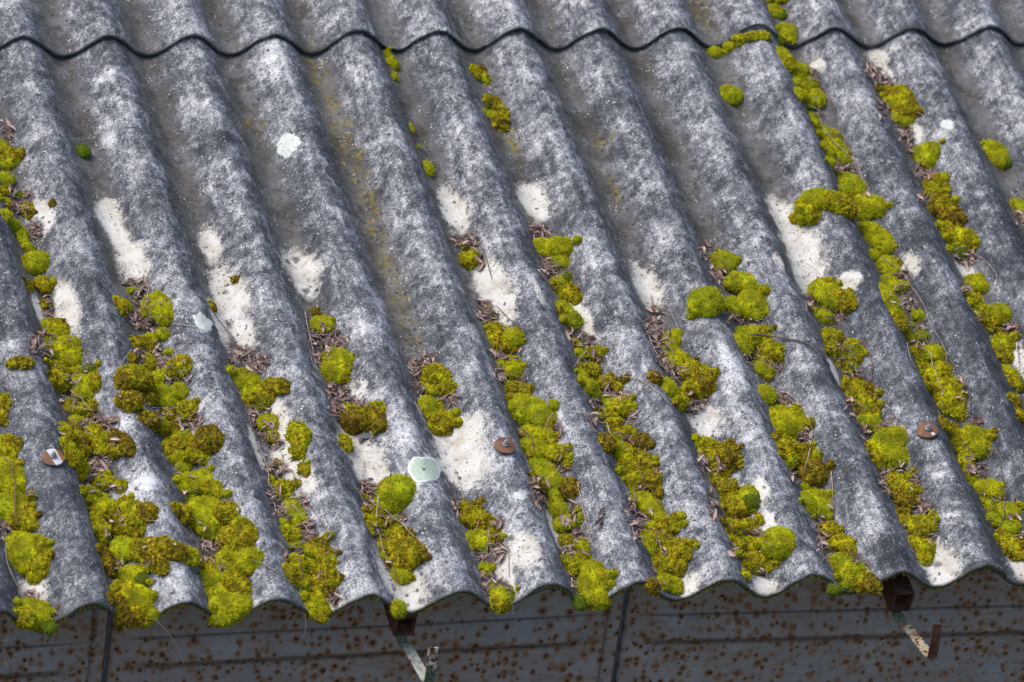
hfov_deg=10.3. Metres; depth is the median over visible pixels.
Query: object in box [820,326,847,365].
moss cushion
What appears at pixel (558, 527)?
moss cushion
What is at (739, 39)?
moss cushion
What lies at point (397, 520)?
straw
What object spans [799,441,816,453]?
moss cushion
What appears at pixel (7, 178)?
moss cushion
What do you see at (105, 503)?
moss cushion
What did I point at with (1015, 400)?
moss cushion
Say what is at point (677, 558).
moss cushion
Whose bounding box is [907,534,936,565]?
moss cushion
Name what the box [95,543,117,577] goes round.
moss cushion
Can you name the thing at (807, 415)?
straw
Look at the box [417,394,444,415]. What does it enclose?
moss cushion
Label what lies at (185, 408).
moss cushion
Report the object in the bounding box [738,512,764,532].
moss cushion
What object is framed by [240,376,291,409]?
moss cushion
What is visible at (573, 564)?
moss cushion
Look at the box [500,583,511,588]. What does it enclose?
dry leaf
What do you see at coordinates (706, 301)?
moss cushion
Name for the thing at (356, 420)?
moss cushion
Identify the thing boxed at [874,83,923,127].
moss cushion
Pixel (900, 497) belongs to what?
moss cushion
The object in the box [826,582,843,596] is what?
moss cushion
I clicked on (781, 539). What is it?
moss cushion
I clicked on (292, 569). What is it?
moss cushion
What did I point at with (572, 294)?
moss cushion
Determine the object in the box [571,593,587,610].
moss cushion
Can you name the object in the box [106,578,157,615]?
moss cushion
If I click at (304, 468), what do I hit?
moss cushion
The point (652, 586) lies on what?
moss cushion
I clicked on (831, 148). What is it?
moss cushion
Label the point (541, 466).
moss cushion
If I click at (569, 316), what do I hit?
moss cushion
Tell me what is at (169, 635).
straw
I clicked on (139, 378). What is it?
moss cushion
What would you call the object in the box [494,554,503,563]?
dry leaf
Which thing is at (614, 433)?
straw
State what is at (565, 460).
moss cushion
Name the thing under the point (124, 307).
moss cushion
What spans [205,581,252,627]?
moss cushion
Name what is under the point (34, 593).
dry leaf
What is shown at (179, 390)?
moss cushion
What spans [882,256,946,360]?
straw
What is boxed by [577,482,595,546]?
straw
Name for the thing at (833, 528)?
moss cushion
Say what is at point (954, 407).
moss cushion
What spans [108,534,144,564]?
moss cushion
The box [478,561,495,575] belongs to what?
moss cushion
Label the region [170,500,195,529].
moss cushion
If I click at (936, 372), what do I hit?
straw
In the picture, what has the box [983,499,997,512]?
moss cushion
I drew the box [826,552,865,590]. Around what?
moss cushion
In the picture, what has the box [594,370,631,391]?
moss cushion
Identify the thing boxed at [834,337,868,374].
moss cushion
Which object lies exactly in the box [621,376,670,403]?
straw
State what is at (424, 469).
lichen
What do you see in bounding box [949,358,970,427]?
straw
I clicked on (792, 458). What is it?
moss cushion
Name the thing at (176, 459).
moss cushion
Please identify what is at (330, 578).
moss cushion
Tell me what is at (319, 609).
moss cushion
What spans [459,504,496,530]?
moss cushion
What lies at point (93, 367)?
moss cushion
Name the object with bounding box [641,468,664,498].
moss cushion
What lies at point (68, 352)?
moss cushion
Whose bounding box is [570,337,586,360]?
moss cushion
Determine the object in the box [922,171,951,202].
moss cushion
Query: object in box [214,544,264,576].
moss cushion
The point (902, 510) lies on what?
moss cushion
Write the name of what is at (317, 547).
moss cushion
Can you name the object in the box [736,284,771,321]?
moss cushion
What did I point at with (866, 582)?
moss cushion
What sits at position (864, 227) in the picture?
moss cushion
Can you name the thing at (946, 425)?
moss cushion
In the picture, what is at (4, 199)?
moss cushion
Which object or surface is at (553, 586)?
moss fringe
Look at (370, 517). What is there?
moss cushion
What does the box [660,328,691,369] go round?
moss cushion
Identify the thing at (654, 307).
straw
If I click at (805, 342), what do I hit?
forked twig
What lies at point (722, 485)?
moss cushion
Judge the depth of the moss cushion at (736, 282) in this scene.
11.45 m
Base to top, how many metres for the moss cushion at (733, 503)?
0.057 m
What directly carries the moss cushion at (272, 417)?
on the moss
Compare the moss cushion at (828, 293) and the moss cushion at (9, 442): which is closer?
the moss cushion at (9, 442)
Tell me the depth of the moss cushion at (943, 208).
11.75 m
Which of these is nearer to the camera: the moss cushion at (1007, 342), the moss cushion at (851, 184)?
the moss cushion at (1007, 342)
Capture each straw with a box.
[0,384,13,420]
[0,456,19,525]
[5,531,25,596]
[60,404,84,446]
[153,618,183,664]
[209,305,235,342]
[252,559,283,576]
[300,491,337,551]
[304,311,316,367]
[370,501,422,544]
[375,496,386,558]
[453,481,458,521]
[497,306,533,329]
[504,501,518,550]
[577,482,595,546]
[597,418,629,450]
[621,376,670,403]
[638,456,670,515]
[650,294,669,315]
[700,459,748,544]
[784,391,812,449]
[815,96,869,192]
[822,86,834,117]
[858,337,905,425]
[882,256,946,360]
[895,248,910,303]
[926,350,942,403]
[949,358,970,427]
[968,250,996,294]
[997,465,1004,530]
[1016,325,1020,381]
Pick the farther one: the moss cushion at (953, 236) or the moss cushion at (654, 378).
the moss cushion at (953, 236)
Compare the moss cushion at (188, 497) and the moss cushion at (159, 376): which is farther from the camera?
the moss cushion at (159, 376)
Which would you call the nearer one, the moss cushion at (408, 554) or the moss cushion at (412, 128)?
the moss cushion at (408, 554)
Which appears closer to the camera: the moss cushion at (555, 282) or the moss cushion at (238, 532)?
the moss cushion at (238, 532)
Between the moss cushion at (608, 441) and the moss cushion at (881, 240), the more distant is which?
the moss cushion at (881, 240)
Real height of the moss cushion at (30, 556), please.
0.066 m
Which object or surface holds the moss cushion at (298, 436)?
on the moss
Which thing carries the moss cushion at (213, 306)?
on the moss
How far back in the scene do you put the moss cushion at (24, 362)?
10.80 m
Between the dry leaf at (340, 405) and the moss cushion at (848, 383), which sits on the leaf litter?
the dry leaf at (340, 405)
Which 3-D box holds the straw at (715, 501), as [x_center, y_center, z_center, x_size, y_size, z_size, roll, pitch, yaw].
[0.396,0.310,10.957,0.033,0.073,0.230,-6,30,-26]
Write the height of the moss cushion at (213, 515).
0.074 m
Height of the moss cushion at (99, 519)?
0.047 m
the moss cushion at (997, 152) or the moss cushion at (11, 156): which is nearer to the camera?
the moss cushion at (11, 156)
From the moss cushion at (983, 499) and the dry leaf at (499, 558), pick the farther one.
the moss cushion at (983, 499)
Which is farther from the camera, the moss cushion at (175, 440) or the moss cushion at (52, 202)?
the moss cushion at (52, 202)
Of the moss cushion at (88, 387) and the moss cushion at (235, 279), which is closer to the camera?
the moss cushion at (88, 387)
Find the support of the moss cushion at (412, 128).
on the moss
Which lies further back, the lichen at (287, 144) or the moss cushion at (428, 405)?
the lichen at (287, 144)
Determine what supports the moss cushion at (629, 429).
on the moss
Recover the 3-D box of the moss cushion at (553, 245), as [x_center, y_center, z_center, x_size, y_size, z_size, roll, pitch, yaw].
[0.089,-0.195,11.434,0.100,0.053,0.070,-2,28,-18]
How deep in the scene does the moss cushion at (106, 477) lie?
10.67 m
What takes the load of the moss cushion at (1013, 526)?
on the moss
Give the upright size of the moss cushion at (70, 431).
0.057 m
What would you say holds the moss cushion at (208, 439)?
on the moss
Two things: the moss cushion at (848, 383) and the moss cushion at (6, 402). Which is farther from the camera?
the moss cushion at (848, 383)
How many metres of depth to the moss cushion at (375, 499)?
10.79 m
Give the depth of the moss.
11.26 m
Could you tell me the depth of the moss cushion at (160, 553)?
10.50 m
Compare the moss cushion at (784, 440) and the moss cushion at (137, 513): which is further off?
the moss cushion at (784, 440)
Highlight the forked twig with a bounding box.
[751,333,871,380]
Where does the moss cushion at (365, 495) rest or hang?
on the moss
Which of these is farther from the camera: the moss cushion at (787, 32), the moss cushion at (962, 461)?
the moss cushion at (787, 32)
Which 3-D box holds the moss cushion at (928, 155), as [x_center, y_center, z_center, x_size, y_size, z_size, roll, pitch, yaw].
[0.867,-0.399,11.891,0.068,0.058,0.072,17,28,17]
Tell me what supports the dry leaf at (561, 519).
on the moss cushion at (558, 527)
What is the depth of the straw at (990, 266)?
11.64 m
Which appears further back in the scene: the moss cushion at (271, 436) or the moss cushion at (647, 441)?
the moss cushion at (647, 441)
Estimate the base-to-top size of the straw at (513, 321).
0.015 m
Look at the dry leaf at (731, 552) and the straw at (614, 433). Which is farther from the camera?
the straw at (614, 433)
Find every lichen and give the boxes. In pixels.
[193,312,212,332]
[276,133,300,157]
[407,457,440,482]
[514,492,525,500]
[940,119,953,129]
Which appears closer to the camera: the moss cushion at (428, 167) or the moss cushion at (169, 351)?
the moss cushion at (169, 351)
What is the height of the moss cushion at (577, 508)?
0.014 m
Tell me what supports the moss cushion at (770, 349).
on the moss
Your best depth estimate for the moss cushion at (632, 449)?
11.02 m
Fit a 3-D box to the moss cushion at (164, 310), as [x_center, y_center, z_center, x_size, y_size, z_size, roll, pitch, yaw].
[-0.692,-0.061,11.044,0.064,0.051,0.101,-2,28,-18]
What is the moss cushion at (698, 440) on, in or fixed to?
on the moss
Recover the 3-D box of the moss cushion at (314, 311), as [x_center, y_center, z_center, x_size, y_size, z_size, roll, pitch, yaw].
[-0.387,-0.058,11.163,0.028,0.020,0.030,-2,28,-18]
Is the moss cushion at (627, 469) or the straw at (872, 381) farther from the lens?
the straw at (872, 381)
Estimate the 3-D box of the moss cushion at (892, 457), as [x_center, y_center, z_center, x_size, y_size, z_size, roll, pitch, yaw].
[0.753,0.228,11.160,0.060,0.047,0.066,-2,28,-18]
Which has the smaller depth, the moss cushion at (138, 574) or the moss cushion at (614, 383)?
the moss cushion at (138, 574)
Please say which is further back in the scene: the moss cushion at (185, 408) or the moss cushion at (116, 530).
the moss cushion at (185, 408)
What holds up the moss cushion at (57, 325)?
on the moss
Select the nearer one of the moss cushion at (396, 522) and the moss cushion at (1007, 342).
the moss cushion at (396, 522)
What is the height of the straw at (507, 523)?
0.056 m
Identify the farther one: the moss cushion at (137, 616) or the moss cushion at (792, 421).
the moss cushion at (792, 421)
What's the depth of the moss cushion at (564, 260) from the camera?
11.40 m
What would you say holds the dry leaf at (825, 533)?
on the moss cushion at (833, 528)
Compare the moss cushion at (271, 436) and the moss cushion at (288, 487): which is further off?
the moss cushion at (271, 436)
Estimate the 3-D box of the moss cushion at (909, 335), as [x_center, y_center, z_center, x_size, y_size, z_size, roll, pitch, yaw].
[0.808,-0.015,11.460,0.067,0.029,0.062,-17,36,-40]
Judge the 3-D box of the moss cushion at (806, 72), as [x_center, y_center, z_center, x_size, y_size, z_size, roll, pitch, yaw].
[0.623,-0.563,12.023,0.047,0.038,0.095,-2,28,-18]
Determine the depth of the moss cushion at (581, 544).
10.79 m
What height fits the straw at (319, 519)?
0.029 m
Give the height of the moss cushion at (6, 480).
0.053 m
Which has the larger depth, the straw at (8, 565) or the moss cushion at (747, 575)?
the moss cushion at (747, 575)
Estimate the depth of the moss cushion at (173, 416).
10.85 m
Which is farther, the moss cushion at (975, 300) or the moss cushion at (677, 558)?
the moss cushion at (975, 300)
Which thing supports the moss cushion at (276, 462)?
on the moss
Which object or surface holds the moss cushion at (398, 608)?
on the moss
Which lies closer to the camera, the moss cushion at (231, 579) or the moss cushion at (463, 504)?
the moss cushion at (231, 579)
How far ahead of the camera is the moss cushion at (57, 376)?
10.85 m
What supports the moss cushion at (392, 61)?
on the moss
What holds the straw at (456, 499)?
on the moss
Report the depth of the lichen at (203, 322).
11.01 m
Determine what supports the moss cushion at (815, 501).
on the moss
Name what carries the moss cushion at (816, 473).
on the moss
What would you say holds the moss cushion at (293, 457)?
on the moss
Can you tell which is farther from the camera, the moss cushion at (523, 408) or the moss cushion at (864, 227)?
the moss cushion at (864, 227)
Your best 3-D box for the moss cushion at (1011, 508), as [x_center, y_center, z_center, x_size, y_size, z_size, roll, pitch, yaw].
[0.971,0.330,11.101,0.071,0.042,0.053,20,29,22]
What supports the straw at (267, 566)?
on the moss
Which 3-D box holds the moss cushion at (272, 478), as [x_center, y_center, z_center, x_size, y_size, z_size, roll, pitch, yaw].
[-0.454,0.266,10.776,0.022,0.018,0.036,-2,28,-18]
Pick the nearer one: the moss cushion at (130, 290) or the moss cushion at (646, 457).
the moss cushion at (646, 457)
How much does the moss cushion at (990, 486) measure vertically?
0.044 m
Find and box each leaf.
[33,588,37,598]
[337,400,344,410]
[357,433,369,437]
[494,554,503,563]
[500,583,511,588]
[560,513,563,525]
[595,517,602,525]
[599,506,604,515]
[628,409,638,416]
[704,239,711,245]
[713,508,716,520]
[728,550,735,555]
[820,530,828,536]
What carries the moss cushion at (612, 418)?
on the moss
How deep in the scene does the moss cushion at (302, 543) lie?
10.65 m
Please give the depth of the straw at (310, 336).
11.09 m
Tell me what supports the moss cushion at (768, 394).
on the moss
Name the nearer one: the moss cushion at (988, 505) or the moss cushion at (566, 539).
the moss cushion at (566, 539)
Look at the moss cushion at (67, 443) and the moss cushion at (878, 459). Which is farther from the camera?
the moss cushion at (878, 459)
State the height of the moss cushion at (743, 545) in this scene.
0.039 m
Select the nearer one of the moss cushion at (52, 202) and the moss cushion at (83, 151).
the moss cushion at (52, 202)
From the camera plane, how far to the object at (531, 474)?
10.88 m
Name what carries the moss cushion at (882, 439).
on the moss
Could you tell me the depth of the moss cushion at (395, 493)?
10.76 m
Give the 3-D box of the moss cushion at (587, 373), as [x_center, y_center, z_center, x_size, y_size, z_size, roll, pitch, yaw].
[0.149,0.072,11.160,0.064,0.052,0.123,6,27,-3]
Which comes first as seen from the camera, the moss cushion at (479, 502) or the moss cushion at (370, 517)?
the moss cushion at (370, 517)
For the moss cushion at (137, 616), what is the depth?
10.42 m
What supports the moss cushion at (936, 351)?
on the moss
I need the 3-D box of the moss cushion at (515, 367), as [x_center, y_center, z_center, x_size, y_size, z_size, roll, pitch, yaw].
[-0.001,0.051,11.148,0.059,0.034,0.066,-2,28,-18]
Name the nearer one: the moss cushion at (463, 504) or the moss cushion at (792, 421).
the moss cushion at (463, 504)
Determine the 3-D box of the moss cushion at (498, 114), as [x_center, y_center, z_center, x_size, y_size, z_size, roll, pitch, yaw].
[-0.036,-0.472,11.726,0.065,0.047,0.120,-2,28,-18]
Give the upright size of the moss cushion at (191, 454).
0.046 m
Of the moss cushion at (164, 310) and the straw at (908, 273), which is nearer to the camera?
the moss cushion at (164, 310)
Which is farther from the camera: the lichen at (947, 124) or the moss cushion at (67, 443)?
the lichen at (947, 124)
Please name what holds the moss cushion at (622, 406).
on the moss
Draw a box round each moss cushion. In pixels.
[0,138,25,170]
[0,170,16,196]
[0,193,11,208]
[0,207,20,230]
[0,391,12,426]
[0,432,24,456]
[0,453,25,492]
[0,490,42,531]
[4,355,34,370]
[4,530,55,584]
[12,191,37,220]
[13,596,56,632]
[14,224,35,252]
[21,249,50,274]
[21,274,56,294]
[39,297,52,308]
[41,317,70,336]
[41,617,58,635]
[43,332,82,367]
[44,357,71,393]
[48,197,56,206]
[58,414,89,447]
[59,435,93,461]
[62,397,98,417]
[63,446,91,481]
[68,358,101,375]
[70,370,102,401]
[76,143,90,158]
[79,485,120,522]
[84,419,114,456]
[87,506,112,544]
[89,470,127,494]
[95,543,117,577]
[105,428,136,459]
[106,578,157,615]
[108,519,124,537]
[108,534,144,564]
[112,295,132,317]
[112,387,157,413]
[113,363,155,393]
[114,603,160,630]
[115,561,155,587]
[116,492,158,533]
[123,522,146,537]
[126,286,138,294]
[127,351,139,364]
[128,331,159,350]
[135,534,201,576]
[136,409,181,436]
[139,289,174,328]
[141,351,156,370]
[151,367,167,384]
[154,383,178,406]
[155,326,170,341]
[160,428,192,459]
[161,401,184,422]
[162,348,174,355]
[164,354,192,380]
[166,447,192,472]
[170,381,188,399]
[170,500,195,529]
[172,464,224,498]
[176,397,200,422]
[181,447,210,465]
[183,423,224,453]
[185,494,194,501]
[186,489,240,540]
[197,556,251,593]
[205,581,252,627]
[207,299,217,312]
[214,515,258,549]
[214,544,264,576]
[226,364,260,388]
[229,274,240,282]
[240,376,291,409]
[255,412,279,431]
[264,429,279,442]
[269,473,275,487]
[270,457,281,466]
[272,478,301,500]
[278,516,289,524]
[279,523,302,542]
[281,497,309,529]
[282,552,316,591]
[283,419,311,459]
[287,540,305,547]
[290,450,299,460]
[296,459,311,476]
[299,589,331,624]
[303,529,341,565]
[308,562,343,597]
[309,307,321,315]
[309,313,335,333]
[319,345,354,385]
[335,400,387,436]
[337,432,353,453]
[360,493,369,500]
[361,504,394,536]
[369,496,377,505]
[375,473,416,516]
[376,524,431,584]
[382,46,399,81]
[388,514,401,525]
[389,598,407,619]
[408,123,416,133]
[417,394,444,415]
[419,361,458,396]
[422,382,441,395]
[423,159,434,176]
[425,407,463,436]
[457,248,478,270]
[458,243,470,250]
[458,498,470,507]
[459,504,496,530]
[465,528,507,552]
[468,63,491,85]
[471,496,485,505]
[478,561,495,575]
[482,93,510,132]
[482,321,505,352]
[487,580,521,613]
[497,355,526,379]
[499,326,527,354]
[504,380,534,394]
[504,392,559,430]
[519,422,560,444]
[520,436,572,458]
[524,443,560,459]
[527,457,563,490]
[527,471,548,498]
[533,235,582,257]
[545,488,568,517]
[548,444,573,471]
[549,254,570,269]
[549,271,574,291]
[552,512,583,533]
[555,299,583,330]
[556,284,582,304]
[557,476,580,501]
[557,532,574,549]
[560,548,591,577]
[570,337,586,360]
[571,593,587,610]
[573,536,589,551]
[574,361,602,399]
[574,506,580,511]
[574,558,618,610]
[583,343,607,363]
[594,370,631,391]
[594,407,624,428]
[597,426,626,454]
[600,392,637,418]
[609,443,650,491]
[613,441,647,455]
[622,423,637,435]
[629,431,655,449]
[629,489,666,520]
[633,451,660,469]
[640,530,657,549]
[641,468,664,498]
[642,510,688,547]
[644,576,660,596]
[646,370,662,384]
[648,538,700,577]
[656,572,684,594]
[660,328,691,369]
[661,376,690,411]
[677,356,720,400]
[686,285,742,319]
[691,433,736,451]
[697,443,744,476]
[706,45,722,58]
[707,471,739,495]
[709,248,741,274]
[719,491,749,538]
[720,83,743,105]
[721,30,771,54]
[722,270,760,293]
[728,533,761,552]
[733,323,785,363]
[734,548,781,574]
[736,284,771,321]
[738,483,761,513]
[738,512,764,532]
[741,568,751,580]
[752,358,775,381]
[757,383,777,405]
[758,526,796,559]
[766,0,788,4]
[767,2,788,19]
[768,403,815,438]
[771,430,805,452]
[775,21,797,45]
[776,46,827,110]
[777,444,823,469]
[788,187,858,226]
[794,456,835,488]
[796,61,819,87]
[798,488,835,521]
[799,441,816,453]
[800,482,812,489]
[806,275,858,313]
[808,111,821,128]
[811,306,835,324]
[815,124,852,169]
[818,521,843,537]
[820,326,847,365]
[824,532,857,555]
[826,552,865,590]
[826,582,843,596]
[834,170,867,197]
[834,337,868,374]
[840,374,875,399]
[846,568,883,595]
[849,387,884,433]
[851,192,893,220]
[856,220,882,235]
[863,228,898,255]
[864,425,908,453]
[868,248,880,260]
[869,449,885,470]
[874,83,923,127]
[875,254,902,276]
[878,273,909,332]
[882,446,910,471]
[884,465,923,495]
[892,486,921,508]
[895,505,912,514]
[898,509,939,536]
[904,322,928,344]
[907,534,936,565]
[909,342,945,362]
[910,138,945,168]
[911,308,926,322]
[915,360,953,395]
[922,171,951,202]
[926,195,966,227]
[932,376,968,421]
[934,220,980,259]
[937,413,959,433]
[948,424,999,458]
[956,447,974,469]
[960,285,998,326]
[963,272,989,293]
[963,469,1006,500]
[979,138,1012,169]
[980,496,988,502]
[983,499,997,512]
[985,301,1011,333]
[985,511,1021,534]
[990,330,1020,363]
[993,528,1023,561]
[995,498,1023,519]
[1002,364,1023,392]
[1005,391,1022,407]
[1009,198,1023,219]
[1014,407,1023,425]
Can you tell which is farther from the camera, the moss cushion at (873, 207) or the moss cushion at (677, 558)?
the moss cushion at (873, 207)
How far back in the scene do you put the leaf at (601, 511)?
10.83 m
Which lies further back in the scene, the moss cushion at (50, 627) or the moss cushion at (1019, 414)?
the moss cushion at (1019, 414)
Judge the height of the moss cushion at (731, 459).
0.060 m
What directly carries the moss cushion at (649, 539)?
on the moss
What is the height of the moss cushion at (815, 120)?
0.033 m
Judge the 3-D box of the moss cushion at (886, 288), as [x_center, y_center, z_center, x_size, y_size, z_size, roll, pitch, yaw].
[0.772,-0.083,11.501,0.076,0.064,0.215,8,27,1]
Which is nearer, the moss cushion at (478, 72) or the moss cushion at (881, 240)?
the moss cushion at (881, 240)
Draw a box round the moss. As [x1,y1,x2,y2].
[0,0,1023,681]
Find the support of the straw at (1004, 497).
on the moss
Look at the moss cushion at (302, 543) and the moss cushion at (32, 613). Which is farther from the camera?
the moss cushion at (302, 543)
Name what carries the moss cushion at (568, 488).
on the moss
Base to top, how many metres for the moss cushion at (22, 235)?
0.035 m
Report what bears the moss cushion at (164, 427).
on the moss
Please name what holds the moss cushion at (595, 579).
on the moss
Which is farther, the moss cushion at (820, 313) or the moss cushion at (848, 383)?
the moss cushion at (820, 313)
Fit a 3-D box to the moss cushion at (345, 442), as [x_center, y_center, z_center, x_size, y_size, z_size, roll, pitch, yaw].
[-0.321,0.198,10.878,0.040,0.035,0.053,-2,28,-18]
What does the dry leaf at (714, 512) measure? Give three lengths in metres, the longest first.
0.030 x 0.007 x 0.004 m
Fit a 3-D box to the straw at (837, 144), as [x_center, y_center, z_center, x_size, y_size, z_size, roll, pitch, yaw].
[0.688,-0.411,11.842,0.030,0.080,0.306,-6,30,-26]
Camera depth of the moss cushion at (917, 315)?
11.49 m
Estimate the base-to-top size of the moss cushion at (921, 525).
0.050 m
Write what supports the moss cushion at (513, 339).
on the moss
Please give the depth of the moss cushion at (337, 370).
11.03 m
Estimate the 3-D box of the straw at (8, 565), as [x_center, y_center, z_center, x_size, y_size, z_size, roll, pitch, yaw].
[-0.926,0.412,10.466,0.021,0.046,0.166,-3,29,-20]
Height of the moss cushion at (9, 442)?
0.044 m
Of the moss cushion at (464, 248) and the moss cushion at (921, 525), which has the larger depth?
the moss cushion at (464, 248)
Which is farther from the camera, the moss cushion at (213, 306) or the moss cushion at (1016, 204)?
the moss cushion at (1016, 204)
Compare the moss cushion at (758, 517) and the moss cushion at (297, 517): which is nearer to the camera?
the moss cushion at (297, 517)
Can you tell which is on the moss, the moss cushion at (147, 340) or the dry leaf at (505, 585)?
the moss cushion at (147, 340)
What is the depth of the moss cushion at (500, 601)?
10.65 m
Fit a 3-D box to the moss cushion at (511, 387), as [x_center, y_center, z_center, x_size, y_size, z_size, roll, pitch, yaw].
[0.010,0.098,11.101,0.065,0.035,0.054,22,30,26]
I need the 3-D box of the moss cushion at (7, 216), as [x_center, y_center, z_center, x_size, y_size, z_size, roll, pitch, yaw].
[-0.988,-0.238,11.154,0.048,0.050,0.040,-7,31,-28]
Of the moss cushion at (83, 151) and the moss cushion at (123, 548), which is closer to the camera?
the moss cushion at (123, 548)
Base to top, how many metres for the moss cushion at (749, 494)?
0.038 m
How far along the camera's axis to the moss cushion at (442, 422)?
10.97 m
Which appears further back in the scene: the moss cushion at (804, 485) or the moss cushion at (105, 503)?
the moss cushion at (804, 485)
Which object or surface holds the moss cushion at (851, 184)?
on the moss
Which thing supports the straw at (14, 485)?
on the moss
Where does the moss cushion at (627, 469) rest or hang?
on the moss
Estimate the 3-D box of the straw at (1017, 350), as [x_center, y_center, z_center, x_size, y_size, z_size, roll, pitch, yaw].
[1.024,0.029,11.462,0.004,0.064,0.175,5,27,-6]
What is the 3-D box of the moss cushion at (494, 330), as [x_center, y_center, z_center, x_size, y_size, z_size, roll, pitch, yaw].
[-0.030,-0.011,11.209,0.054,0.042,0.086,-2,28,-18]
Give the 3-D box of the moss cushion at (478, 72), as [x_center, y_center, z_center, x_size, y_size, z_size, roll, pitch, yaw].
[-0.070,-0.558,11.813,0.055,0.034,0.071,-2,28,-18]
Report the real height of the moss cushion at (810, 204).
0.078 m
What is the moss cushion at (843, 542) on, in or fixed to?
on the moss
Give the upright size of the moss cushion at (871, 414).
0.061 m
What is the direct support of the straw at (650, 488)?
on the moss
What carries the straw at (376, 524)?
on the moss
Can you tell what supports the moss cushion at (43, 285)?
on the moss
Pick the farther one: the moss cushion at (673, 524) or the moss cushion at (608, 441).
the moss cushion at (608, 441)
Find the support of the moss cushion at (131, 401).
on the moss
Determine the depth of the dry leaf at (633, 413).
11.09 m
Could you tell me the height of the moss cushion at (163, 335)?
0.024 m
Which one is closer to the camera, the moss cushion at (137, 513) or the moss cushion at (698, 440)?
the moss cushion at (137, 513)
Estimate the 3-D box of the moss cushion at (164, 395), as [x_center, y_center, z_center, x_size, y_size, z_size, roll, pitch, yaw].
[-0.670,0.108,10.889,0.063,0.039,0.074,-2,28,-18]
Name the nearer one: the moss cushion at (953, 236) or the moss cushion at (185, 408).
the moss cushion at (185, 408)
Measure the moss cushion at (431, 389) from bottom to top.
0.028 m
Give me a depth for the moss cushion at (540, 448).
10.97 m
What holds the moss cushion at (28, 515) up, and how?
on the moss
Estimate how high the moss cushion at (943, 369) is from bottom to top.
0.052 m
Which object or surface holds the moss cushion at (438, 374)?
on the moss
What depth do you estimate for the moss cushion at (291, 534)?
10.67 m
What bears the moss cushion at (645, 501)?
on the moss
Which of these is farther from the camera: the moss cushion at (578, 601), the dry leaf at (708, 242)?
the dry leaf at (708, 242)
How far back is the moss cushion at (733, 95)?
11.90 m
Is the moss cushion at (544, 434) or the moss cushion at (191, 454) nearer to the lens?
the moss cushion at (191, 454)
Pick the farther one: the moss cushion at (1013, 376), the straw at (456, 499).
the moss cushion at (1013, 376)
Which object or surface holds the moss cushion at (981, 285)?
on the moss
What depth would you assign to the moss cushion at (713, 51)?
12.01 m
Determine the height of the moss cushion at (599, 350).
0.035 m
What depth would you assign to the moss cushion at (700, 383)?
11.19 m
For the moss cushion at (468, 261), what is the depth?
11.36 m
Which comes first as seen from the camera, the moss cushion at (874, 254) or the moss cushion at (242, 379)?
the moss cushion at (242, 379)
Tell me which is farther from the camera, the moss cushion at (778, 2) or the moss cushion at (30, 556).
the moss cushion at (778, 2)
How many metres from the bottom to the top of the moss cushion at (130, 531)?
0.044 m
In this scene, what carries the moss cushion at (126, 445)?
on the moss
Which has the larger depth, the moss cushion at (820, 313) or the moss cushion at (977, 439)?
the moss cushion at (820, 313)
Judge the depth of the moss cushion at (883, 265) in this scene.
11.59 m
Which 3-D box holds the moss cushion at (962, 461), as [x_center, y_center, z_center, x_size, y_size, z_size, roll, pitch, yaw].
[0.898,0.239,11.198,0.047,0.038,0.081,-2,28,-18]
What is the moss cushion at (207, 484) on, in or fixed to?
on the moss
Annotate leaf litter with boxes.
[0,60,1023,613]
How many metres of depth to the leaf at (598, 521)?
10.81 m
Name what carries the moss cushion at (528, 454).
on the moss
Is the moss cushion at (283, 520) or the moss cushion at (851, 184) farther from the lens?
the moss cushion at (851, 184)
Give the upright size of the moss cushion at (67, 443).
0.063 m
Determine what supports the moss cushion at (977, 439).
on the moss
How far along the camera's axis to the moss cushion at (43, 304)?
11.02 m
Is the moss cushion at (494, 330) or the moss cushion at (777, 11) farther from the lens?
the moss cushion at (777, 11)
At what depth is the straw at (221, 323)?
11.07 m
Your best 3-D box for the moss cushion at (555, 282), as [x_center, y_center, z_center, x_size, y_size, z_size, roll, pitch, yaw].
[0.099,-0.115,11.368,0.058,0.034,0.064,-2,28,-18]
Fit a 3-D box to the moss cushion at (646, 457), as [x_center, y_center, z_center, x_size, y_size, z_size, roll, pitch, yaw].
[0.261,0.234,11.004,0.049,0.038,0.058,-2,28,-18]
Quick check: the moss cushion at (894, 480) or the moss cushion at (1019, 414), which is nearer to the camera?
the moss cushion at (894, 480)
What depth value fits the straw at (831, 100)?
11.96 m
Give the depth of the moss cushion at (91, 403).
10.81 m
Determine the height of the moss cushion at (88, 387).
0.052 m
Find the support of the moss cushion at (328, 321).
on the moss
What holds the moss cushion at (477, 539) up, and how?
on the moss
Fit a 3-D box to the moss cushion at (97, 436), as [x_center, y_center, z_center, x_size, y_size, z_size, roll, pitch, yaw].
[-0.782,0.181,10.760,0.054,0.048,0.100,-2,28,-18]
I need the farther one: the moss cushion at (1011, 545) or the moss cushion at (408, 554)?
the moss cushion at (1011, 545)
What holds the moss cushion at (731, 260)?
on the moss
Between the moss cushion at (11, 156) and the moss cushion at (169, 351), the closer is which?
the moss cushion at (169, 351)
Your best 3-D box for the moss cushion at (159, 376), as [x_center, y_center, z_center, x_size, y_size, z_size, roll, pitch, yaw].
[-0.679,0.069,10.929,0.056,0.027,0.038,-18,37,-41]
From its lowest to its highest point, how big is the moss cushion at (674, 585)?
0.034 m
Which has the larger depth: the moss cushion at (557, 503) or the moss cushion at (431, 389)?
the moss cushion at (431, 389)
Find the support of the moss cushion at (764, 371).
on the moss
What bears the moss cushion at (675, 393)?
on the moss
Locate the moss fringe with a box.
[0,566,1022,632]
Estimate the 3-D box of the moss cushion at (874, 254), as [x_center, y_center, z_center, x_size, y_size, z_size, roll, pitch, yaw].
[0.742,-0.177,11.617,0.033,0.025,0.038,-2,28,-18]
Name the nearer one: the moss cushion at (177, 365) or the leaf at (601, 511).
the leaf at (601, 511)

